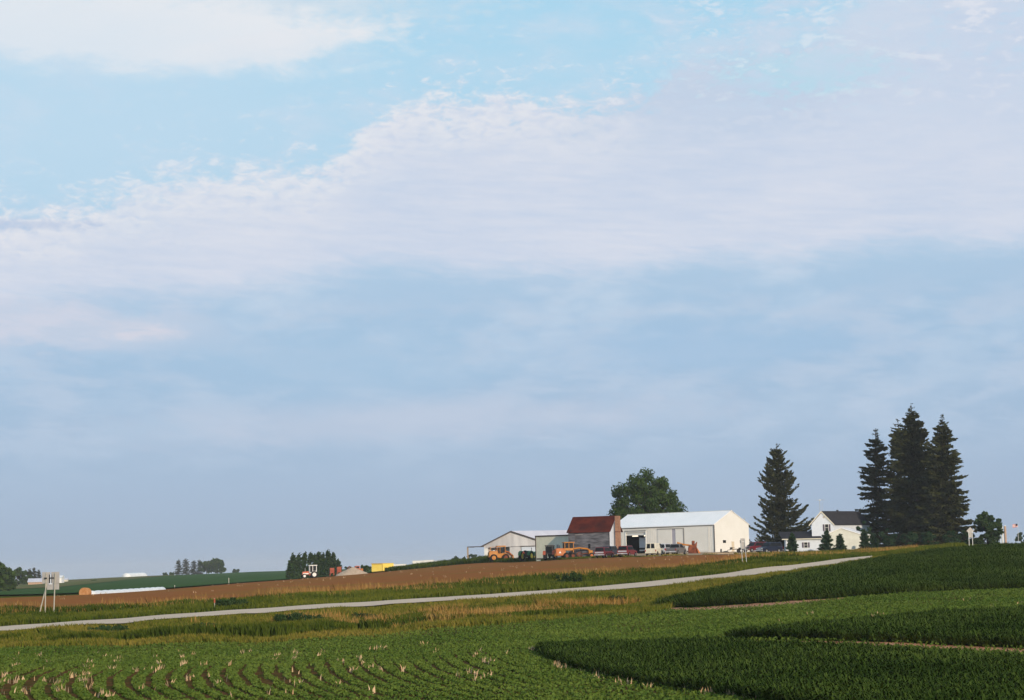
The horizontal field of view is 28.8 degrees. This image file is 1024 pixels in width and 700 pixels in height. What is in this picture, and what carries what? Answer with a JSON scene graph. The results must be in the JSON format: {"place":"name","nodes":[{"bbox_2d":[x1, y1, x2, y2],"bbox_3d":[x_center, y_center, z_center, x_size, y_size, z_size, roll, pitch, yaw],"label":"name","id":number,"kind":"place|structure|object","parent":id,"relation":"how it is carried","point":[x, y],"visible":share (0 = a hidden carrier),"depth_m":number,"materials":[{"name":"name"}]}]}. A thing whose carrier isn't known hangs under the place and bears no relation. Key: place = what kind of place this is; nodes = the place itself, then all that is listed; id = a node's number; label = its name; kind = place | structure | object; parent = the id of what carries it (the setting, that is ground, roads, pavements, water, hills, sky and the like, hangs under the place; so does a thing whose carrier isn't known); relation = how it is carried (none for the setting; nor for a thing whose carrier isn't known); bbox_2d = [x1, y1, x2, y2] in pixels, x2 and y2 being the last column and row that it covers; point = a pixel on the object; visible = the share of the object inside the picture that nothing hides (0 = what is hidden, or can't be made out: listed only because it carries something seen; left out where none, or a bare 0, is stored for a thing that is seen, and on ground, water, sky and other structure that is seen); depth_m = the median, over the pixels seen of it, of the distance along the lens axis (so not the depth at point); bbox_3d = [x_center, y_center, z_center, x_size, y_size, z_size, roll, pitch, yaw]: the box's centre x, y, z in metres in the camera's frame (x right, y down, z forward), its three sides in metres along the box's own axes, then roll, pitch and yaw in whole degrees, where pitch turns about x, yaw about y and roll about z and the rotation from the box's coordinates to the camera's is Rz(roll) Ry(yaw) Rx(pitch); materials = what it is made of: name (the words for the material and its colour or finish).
{"place":"outdoors","nodes":[
{"label":"outdoors","id":0,"kind":"place"},
{"bbox_2d":[16,575,169,588],"bbox_3d":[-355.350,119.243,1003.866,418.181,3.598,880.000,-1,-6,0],"label":"pasture","id":1,"kind":"structure","parent":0,"point":[74,582],"depth_m":851.30,"materials":[{"name":"plant"}]},
{"bbox_2d":[19,570,32,583],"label":"tree","id":2,"kind":"object","parent":1,"relation":"on","point":[25,578],"visible":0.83,"depth_m":893.39,"materials":[{"name":"green plant"}]},
{"bbox_2d":[27,578,41,584],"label":"barn","id":3,"kind":"structure","parent":1,"relation":"on","point":[31,581],"depth_m":844.96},
{"bbox_2d":[0,568,376,594],"bbox_3d":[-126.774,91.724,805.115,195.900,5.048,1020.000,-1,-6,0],"label":"crop field","id":4,"kind":"structure","parent":0,"point":[185,580],"depth_m":641.09,"materials":[{"name":"plant"}]},
{"bbox_2d":[191,603,510,627],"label":"dry grass","id":5,"kind":"structure","parent":0,"point":[377,616],"depth_m":135.08,"materials":[{"name":"plant"}]},
{"bbox_2d":[0,555,748,607],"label":"tilled field","id":6,"kind":"structure","parent":0,"point":[406,577],"depth_m":246.14,"materials":[{"name":"soil"}]},
{"bbox_2d":[79,588,91,594],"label":"hay bale","id":7,"kind":"object","parent":6,"relation":"on","point":[85,591],"visible":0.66,"depth_m":259.69},
{"bbox_2d":[92,587,164,593],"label":"silage bag","id":8,"kind":"object","parent":6,"relation":"on","point":[125,590],"visible":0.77,"depth_m":288.52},
{"bbox_2d":[301,565,317,577],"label":"tractor","id":9,"kind":"object","parent":6,"relation":"on","point":[312,571],"visible":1,"depth_m":451.66,"materials":[{"name":"white paint"}]},
{"bbox_2d":[594,547,614,557],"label":"parked car","id":10,"kind":"object","parent":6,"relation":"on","point":[603,552],"visible":1,"depth_m":368.14,"materials":[{"name":"red paint"}]},
{"bbox_2d":[0,556,870,629],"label":"road","id":11,"kind":"structure","parent":0,"point":[594,588],"depth_m":158.42,"materials":[{"name":"gravel"}]},
{"bbox_2d":[0,554,1020,630],"bbox_3d":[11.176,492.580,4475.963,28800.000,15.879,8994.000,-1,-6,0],"label":"ground","id":12,"kind":"structure","parent":0,"point":[29,595],"depth_m":328.04,"materials":[{"name":"soil"}]},
{"bbox_2d":[0,561,17,590],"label":"tree","id":13,"kind":"object","parent":12,"relation":"on","point":[7,581],"visible":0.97,"depth_m":555.46,"materials":[{"name":"green plant"}]},
{"bbox_2d":[12,567,23,584],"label":"tree","id":14,"kind":"object","parent":12,"relation":"on","point":[18,570],"visible":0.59,"depth_m":894.30,"materials":[{"name":"green plant"}]},
{"bbox_2d":[39,572,58,611],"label":"road sign","id":15,"kind":"object","parent":12,"relation":"on","point":[52,579],"visible":0.98,"depth_m":162.04,"materials":[{"name":"white"}]},
{"bbox_2d":[88,624,128,631],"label":"shrub","id":16,"kind":"object","parent":12,"relation":"on","point":[116,627],"visible":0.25,"depth_m":131.32,"materials":[{"name":"green plant"}]},
{"bbox_2d":[122,572,146,576],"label":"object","id":17,"kind":"object","parent":12,"relation":"on","point":[133,574],"visible":0.85,"depth_m":1122.99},
{"bbox_2d":[174,559,181,574],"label":"spruce tree","id":18,"kind":"object","parent":12,"relation":"on","point":[178,571],"visible":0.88,"depth_m":1322.03,"materials":[{"name":"green plant"}]},
{"bbox_2d":[182,558,190,574],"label":"spruce tree","id":19,"kind":"object","parent":12,"relation":"on","point":[186,569],"visible":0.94,"depth_m":1322.17,"materials":[{"name":"green plant"}]},
{"bbox_2d":[0,617,386,641],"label":"ditch weed","id":20,"kind":"object","parent":12,"relation":"on","point":[263,629],"visible":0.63,"depth_m":122.33,"materials":[{"name":"green plant"}]},
{"bbox_2d":[188,561,198,574],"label":"spruce tree","id":21,"kind":"object","parent":12,"relation":"on","point":[193,568],"visible":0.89,"depth_m":1322.25,"materials":[{"name":"green plant"}]},
{"bbox_2d":[198,561,212,573],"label":"tree","id":22,"kind":"object","parent":12,"relation":"on","point":[206,567],"visible":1,"depth_m":1320.82,"materials":[{"name":"green plant"}]},
{"bbox_2d":[208,558,225,572],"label":"tree","id":23,"kind":"object","parent":12,"relation":"on","point":[215,564],"visible":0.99,"depth_m":1320.00,"materials":[{"name":"green plant"}]},
{"bbox_2d":[215,597,250,605],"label":"shrub","id":24,"kind":"object","parent":12,"relation":"on","point":[230,601],"visible":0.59,"depth_m":158.21,"materials":[{"name":"green plant"}]},
{"bbox_2d":[285,556,296,579],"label":"poplar tree","id":25,"kind":"object","parent":12,"relation":"on","point":[289,573],"visible":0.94,"depth_m":536.04,"materials":[{"name":"green plant"}]},
{"bbox_2d":[289,552,295,572],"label":"poplar tree","id":26,"kind":"object","parent":12,"relation":"on","point":[293,558],"visible":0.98,"depth_m":536.60,"materials":[{"name":"green plant"}]},
{"bbox_2d":[273,611,322,622],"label":"shrub","id":27,"kind":"object","parent":12,"relation":"on","point":[289,617],"visible":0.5,"depth_m":134.21,"materials":[{"name":"green plant"}]},
{"bbox_2d":[294,553,301,578],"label":"poplar tree","id":28,"kind":"object","parent":12,"relation":"on","point":[298,569],"visible":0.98,"depth_m":536.34,"materials":[{"name":"green plant"}]},
{"bbox_2d":[300,551,308,577],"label":"poplar tree","id":29,"kind":"object","parent":12,"relation":"on","point":[304,560],"visible":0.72,"depth_m":536.50,"materials":[{"name":"green plant"}]},
{"bbox_2d":[306,552,312,577],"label":"poplar tree","id":30,"kind":"object","parent":12,"relation":"on","point":[309,558],"visible":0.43,"depth_m":536.75,"materials":[{"name":"green plant"}]},
{"bbox_2d":[314,551,321,575],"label":"poplar tree","id":31,"kind":"object","parent":12,"relation":"on","point":[318,560],"visible":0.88,"depth_m":536.55,"materials":[{"name":"green plant"}]},
{"bbox_2d":[319,551,325,576],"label":"poplar tree","id":32,"kind":"object","parent":12,"relation":"on","point":[323,564],"visible":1,"depth_m":536.56,"materials":[{"name":"green plant"}]},
{"bbox_2d":[14,592,642,641],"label":"ditch weed","id":33,"kind":"object","parent":12,"relation":"on","point":[301,626],"visible":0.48,"depth_m":131.03,"materials":[{"name":"green plant"}]},
{"bbox_2d":[323,549,333,574],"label":"poplar tree","id":34,"kind":"object","parent":12,"relation":"on","point":[328,554],"visible":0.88,"depth_m":536.52,"materials":[{"name":"green plant"}]},
{"bbox_2d":[330,552,336,575],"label":"poplar tree","id":35,"kind":"object","parent":12,"relation":"on","point":[332,559],"visible":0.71,"depth_m":536.73,"materials":[{"name":"green plant"}]},
{"bbox_2d":[334,558,341,575],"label":"poplar tree","id":36,"kind":"object","parent":12,"relation":"on","point":[337,563],"visible":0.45,"depth_m":536.38,"materials":[{"name":"green plant"}]},
{"bbox_2d":[336,567,366,575],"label":"gravel heap","id":37,"kind":"object","parent":12,"relation":"on","point":[352,571],"visible":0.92,"depth_m":465.75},
{"bbox_2d":[352,612,379,617],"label":"shrub","id":38,"kind":"object","parent":12,"relation":"on","point":[358,614],"visible":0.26,"depth_m":135.20,"materials":[{"name":"green plant"}]},
{"bbox_2d":[371,563,393,572],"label":"yellow container","id":39,"kind":"object","parent":12,"relation":"on","point":[378,567],"visible":0.8,"depth_m":487.52,"materials":[{"name":"metal"}]},
{"bbox_2d":[0,552,803,618],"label":"roadside weed","id":40,"kind":"object","parent":12,"relation":"on","point":[466,584],"visible":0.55,"depth_m":186.39,"materials":[{"name":"green plant"}]},
{"bbox_2d":[0,552,908,647],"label":"verge grass","id":41,"kind":"structure","parent":12,"relation":"on","point":[648,595],"depth_m":136.20,"materials":[{"name":"plant"}]},
{"bbox_2d":[0,547,914,625],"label":"roadside weed","id":42,"kind":"object","parent":12,"relation":"on","point":[324,597],"visible":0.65,"depth_m":168.20,"materials":[{"name":"green plant"}]},
{"bbox_2d":[0,544,918,612],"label":"dry grass","id":43,"kind":"structure","parent":12,"relation":"on","point":[401,588],"depth_m":195.26,"materials":[{"name":"plant"}]},
{"bbox_2d":[384,555,535,571],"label":"field edge weed","id":44,"kind":"object","parent":12,"relation":"on","point":[479,559],"visible":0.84,"depth_m":448.38,"materials":[{"name":"green plant"}]},
{"bbox_2d":[488,546,513,560],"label":"wheel loader","id":45,"kind":"object","parent":12,"relation":"on","point":[493,555],"visible":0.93,"depth_m":429.00,"materials":[{"name":"yellow metal"}]},
{"bbox_2d":[0,598,1017,699],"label":"dry stubble","id":46,"kind":"object","parent":12,"relation":"on","point":[159,667],"visible":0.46,"depth_m":78.82,"materials":[{"name":"plant"}]},
{"bbox_2d":[0,587,1023,699],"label":"crop","id":47,"kind":"object","parent":12,"relation":"on","point":[711,623],"visible":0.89,"depth_m":94.09,"materials":[{"name":"green plant"}]},
{"bbox_2d":[467,530,567,557],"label":"grey barn","id":48,"kind":"structure","parent":12,"relation":"on","point":[514,542],"depth_m":447.44,"materials":[{"name":"metal"}]},
{"bbox_2d":[510,547,520,557],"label":"door panel","id":49,"kind":"structure","parent":48,"relation":"in","point":[514,551],"depth_m":446.76,"materials":[{"name":"grey metal"}]},
{"bbox_2d":[521,546,534,551],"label":"door panel","id":50,"kind":"structure","parent":48,"relation":"in","point":[533,547],"depth_m":446.21,"materials":[{"name":"white"}]},
{"bbox_2d":[423,595,641,621],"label":"dry grass","id":51,"kind":"structure","parent":12,"relation":"on","point":[604,601],"depth_m":139.23,"materials":[{"name":"plant"}]},
{"bbox_2d":[555,571,582,582],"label":"shrub","id":52,"kind":"object","parent":12,"relation":"on","point":[573,577],"visible":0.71,"depth_m":184.25,"materials":[{"name":"green plant"}]},
{"bbox_2d":[541,554,622,560],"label":"field edge weed","id":53,"kind":"object","parent":12,"relation":"on","point":[564,558],"visible":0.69,"depth_m":387.65,"materials":[{"name":"green plant"}]},
{"bbox_2d":[608,467,687,519],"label":"walnut tree","id":54,"kind":"object","parent":12,"relation":"on","point":[653,495],"visible":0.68,"depth_m":444.84,"materials":[{"name":"green plant"}]},
{"bbox_2d":[623,552,763,556],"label":"field edge weed","id":55,"kind":"object","parent":12,"relation":"on","point":[747,553],"visible":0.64,"depth_m":352.39,"materials":[{"name":"green plant"}]},
{"bbox_2d":[740,538,746,561],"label":"road sign","id":56,"kind":"object","parent":12,"relation":"on","point":[742,541],"visible":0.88,"depth_m":210.97,"materials":[{"name":"metal"}]},
{"bbox_2d":[749,444,813,550],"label":"spruce tree","id":57,"kind":"object","parent":12,"relation":"on","point":[780,516],"visible":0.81,"depth_m":449.06,"materials":[{"name":"green plant"}]},
{"bbox_2d":[785,532,798,551],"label":"young spruce","id":58,"kind":"object","parent":12,"relation":"on","point":[792,544],"visible":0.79,"depth_m":382.79,"materials":[{"name":"green plant"}]},
{"bbox_2d":[778,500,871,551],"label":"farmhouse","id":59,"kind":"object","parent":12,"relation":"on","point":[823,521],"visible":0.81,"depth_m":426.22,"materials":[{"name":"white"}]},
{"bbox_2d":[817,530,833,550],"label":"young spruce","id":60,"kind":"object","parent":12,"relation":"on","point":[826,540],"visible":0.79,"depth_m":377.76,"materials":[{"name":"green plant"}]},
{"bbox_2d":[833,534,846,549],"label":"young spruce","id":61,"kind":"object","parent":12,"relation":"on","point":[840,544],"visible":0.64,"depth_m":382.76,"materials":[{"name":"green plant"}]},
{"bbox_2d":[824,528,869,549],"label":"garage","id":62,"kind":"structure","parent":12,"relation":"on","point":[851,539],"depth_m":405.68,"materials":[{"name":"metal"}]},
{"bbox_2d":[856,520,872,535],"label":"shrub","id":63,"kind":"object","parent":12,"relation":"on","point":[869,529],"visible":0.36,"depth_m":423.04,"materials":[{"name":"green plant"}]},
{"bbox_2d":[858,530,871,548],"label":"young spruce","id":64,"kind":"object","parent":12,"relation":"on","point":[864,539],"visible":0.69,"depth_m":382.75,"materials":[{"name":"green plant"}]},
{"bbox_2d":[758,544,983,556],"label":"bank grass","id":65,"kind":"structure","parent":12,"relation":"on","point":[826,551],"depth_m":261.67,"materials":[{"name":"green plant"}]},
{"bbox_2d":[870,533,879,548],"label":"young spruce","id":66,"kind":"object","parent":12,"relation":"on","point":[874,541],"visible":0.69,"depth_m":389.71,"materials":[{"name":"green plant"}]},
{"bbox_2d":[855,428,902,545],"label":"spruce tree","id":67,"kind":"object","parent":12,"relation":"on","point":[875,474],"visible":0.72,"depth_m":437.97,"materials":[{"name":"green plant"}]},
{"bbox_2d":[878,528,897,546],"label":"shrub","id":68,"kind":"object","parent":12,"relation":"on","point":[888,540],"visible":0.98,"depth_m":395.11,"materials":[{"name":"green plant"}]},
{"bbox_2d":[874,419,921,546],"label":"spruce tree","id":69,"kind":"object","parent":12,"relation":"on","point":[896,474],"visible":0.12,"depth_m":440.73,"materials":[{"name":"green plant"}]},
{"bbox_2d":[899,531,918,545],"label":"shrub","id":70,"kind":"object","parent":12,"relation":"on","point":[911,536],"visible":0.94,"depth_m":396.12,"materials":[{"name":"green plant"}]},
{"bbox_2d":[878,403,958,547],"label":"spruce tree","id":71,"kind":"object","parent":12,"relation":"on","point":[912,450],"visible":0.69,"depth_m":425.82,"materials":[{"name":"green plant"}]},
{"bbox_2d":[872,542,965,555],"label":"verge grass","id":72,"kind":"structure","parent":12,"relation":"on","point":[921,548],"depth_m":234.62,"materials":[{"name":"green plant"}]},
{"bbox_2d":[921,531,939,544],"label":"shrub","id":73,"kind":"object","parent":12,"relation":"on","point":[928,537],"visible":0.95,"depth_m":397.50,"materials":[{"name":"green plant"}]},
{"bbox_2d":[912,414,983,544],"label":"spruce tree","id":74,"kind":"object","parent":12,"relation":"on","point":[945,500],"visible":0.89,"depth_m":415.40,"materials":[{"name":"green plant"}]},
{"bbox_2d":[942,530,961,543],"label":"shrub","id":75,"kind":"object","parent":12,"relation":"on","point":[946,538],"visible":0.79,"depth_m":398.12,"materials":[{"name":"green plant"}]},
{"bbox_2d":[956,529,974,543],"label":"shrub","id":76,"kind":"object","parent":12,"relation":"on","point":[964,534],"visible":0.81,"depth_m":399.40,"materials":[{"name":"green plant"}]},
{"bbox_2d":[967,527,973,544],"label":"road sign","id":77,"kind":"object","parent":12,"relation":"on","point":[970,530],"visible":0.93,"depth_m":290.68,"materials":[{"name":"metal"}]},
{"bbox_2d":[973,511,1003,543],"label":"shrub","id":78,"kind":"object","parent":12,"relation":"on","point":[986,522],"visible":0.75,"depth_m":396.62,"materials":[{"name":"green plant"}]},
{"bbox_2d":[1015,532,1023,542],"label":"shrub","id":79,"kind":"object","parent":12,"relation":"on","point":[1019,535],"visible":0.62,"depth_m":636.68,"materials":[{"name":"green plant"}]},
{"bbox_2d":[0,590,1023,699],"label":"crop ground","id":80,"kind":"structure","parent":0,"point":[7,687],"depth_m":79.52,"materials":[{"name":"plant"}]},
{"bbox_2d":[0,0,1023,580],"label":"sky","id":81,"kind":"structure","parent":0,"point":[364,282],"materials":[{"name":"blue"}]},
{"bbox_2d":[632,551,784,556],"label":"yard","id":82,"kind":"structure","parent":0,"point":[687,553],"depth_m":378.40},
{"bbox_2d":[518,548,534,560],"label":"tractor","id":83,"kind":"object","parent":82,"relation":"on","point":[522,555],"visible":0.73,"depth_m":411.49,"materials":[{"name":"green metal"}]},
{"bbox_2d":[543,545,557,559],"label":"tractor","id":84,"kind":"object","parent":82,"relation":"on","point":[549,550],"visible":0.91,"depth_m":396.49,"materials":[{"name":"orange metal"}]},
{"bbox_2d":[535,535,568,560],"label":"shed","id":85,"kind":"structure","parent":82,"relation":"on","point":[541,541],"depth_m":403.97,"materials":[{"name":"beige metal"}]},
{"bbox_2d":[554,542,594,557],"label":"road grader","id":86,"kind":"object","parent":82,"relation":"on","point":[562,552],"visible":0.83,"depth_m":393.54,"materials":[{"name":"orange metal"}]},
{"bbox_2d":[566,516,622,556],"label":"old workshop","id":87,"kind":"structure","parent":82,"relation":"on","point":[598,531],"depth_m":396.48,"materials":[{"name":"white"}]},
{"bbox_2d":[617,546,636,556],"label":"parked car","id":88,"kind":"object","parent":82,"relation":"on","point":[626,550],"visible":0.94,"depth_m":365.16,"materials":[{"name":"red paint"}]},
{"bbox_2d":[645,543,663,555],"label":"parked car","id":89,"kind":"object","parent":82,"relation":"on","point":[653,548],"visible":0.94,"depth_m":357.98,"materials":[{"name":"beige paint"}]},
{"bbox_2d":[665,544,686,553],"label":"parked car","id":90,"kind":"object","parent":82,"relation":"on","point":[676,548],"visible":0.96,"depth_m":357.27,"materials":[{"name":"grey metal"}]},
{"bbox_2d":[620,510,749,552],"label":"machine shed","id":91,"kind":"structure","parent":82,"relation":"on","point":[715,531],"depth_m":404.90,"materials":[{"name":"white metal"}]},
{"bbox_2d":[639,538,644,552],"bbox_3d":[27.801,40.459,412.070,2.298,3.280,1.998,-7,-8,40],"label":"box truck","id":92,"kind":"object","parent":91,"relation":"in","point":[642,544],"visible":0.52,"depth_m":411.68,"materials":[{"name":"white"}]},
{"bbox_2d":[658,529,671,552],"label":"sliding door","id":93,"kind":"structure","parent":91,"relation":"in","point":[664,535],"depth_m":405.88,"materials":[{"name":"white metal"}]},
{"bbox_2d":[675,529,682,543],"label":"sliding door","id":94,"kind":"structure","parent":91,"relation":"in","point":[678,532],"depth_m":403.61,"materials":[{"name":"white metal"}]},
{"bbox_2d":[684,527,707,551],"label":"sliding door","id":95,"kind":"structure","parent":91,"relation":"in","point":[697,534],"depth_m":400.66,"materials":[{"name":"white metal"}]},
{"bbox_2d":[677,541,699,552],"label":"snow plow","id":96,"kind":"object","parent":82,"relation":"on","point":[692,548],"visible":0.91,"depth_m":364.03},
{"bbox_2d":[743,542,764,551],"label":"parked car","id":97,"kind":"object","parent":82,"relation":"on","point":[753,546],"visible":0.54,"depth_m":387.23,"materials":[{"name":"red paint"}]},
{"bbox_2d":[755,542,783,552],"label":"parked car","id":98,"kind":"object","parent":82,"relation":"on","point":[771,546],"visible":0.86,"depth_m":369.50,"materials":[{"name":"blue paint"}]},
{"bbox_2d":[667,598,840,610],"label":"bare soil","id":99,"kind":"structure","parent":0,"point":[762,604],"depth_m":131.38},
{"bbox_2d":[534,634,1023,699],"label":"field crop","id":100,"kind":"object","parent":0,"point":[793,669],"visible":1,"depth_m":68.26,"materials":[{"name":"green plant"}]},
{"bbox_2d":[673,586,1022,607],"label":"crop ground","id":101,"kind":"structure","parent":0,"point":[767,601],"depth_m":136.77,"materials":[{"name":"plant"}]},
{"bbox_2d":[653,542,1023,606],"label":"field crop","id":102,"kind":"object","parent":101,"relation":"on","point":[991,565],"visible":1,"depth_m":156.53,"materials":[{"name":"green plant"}]},
{"bbox_2d":[738,636,1023,647],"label":"crop ground","id":103,"kind":"structure","parent":0,"point":[909,642],"depth_m":84.73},
{"bbox_2d":[721,604,1023,646],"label":"field crop","id":104,"kind":"object","parent":103,"relation":"on","point":[1000,625],"visible":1,"depth_m":89.12,"materials":[{"name":"green plant"}]},
{"bbox_2d":[802,641,1023,651],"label":"bare soil","id":105,"kind":"structure","parent":0,"point":[948,646],"depth_m":82.91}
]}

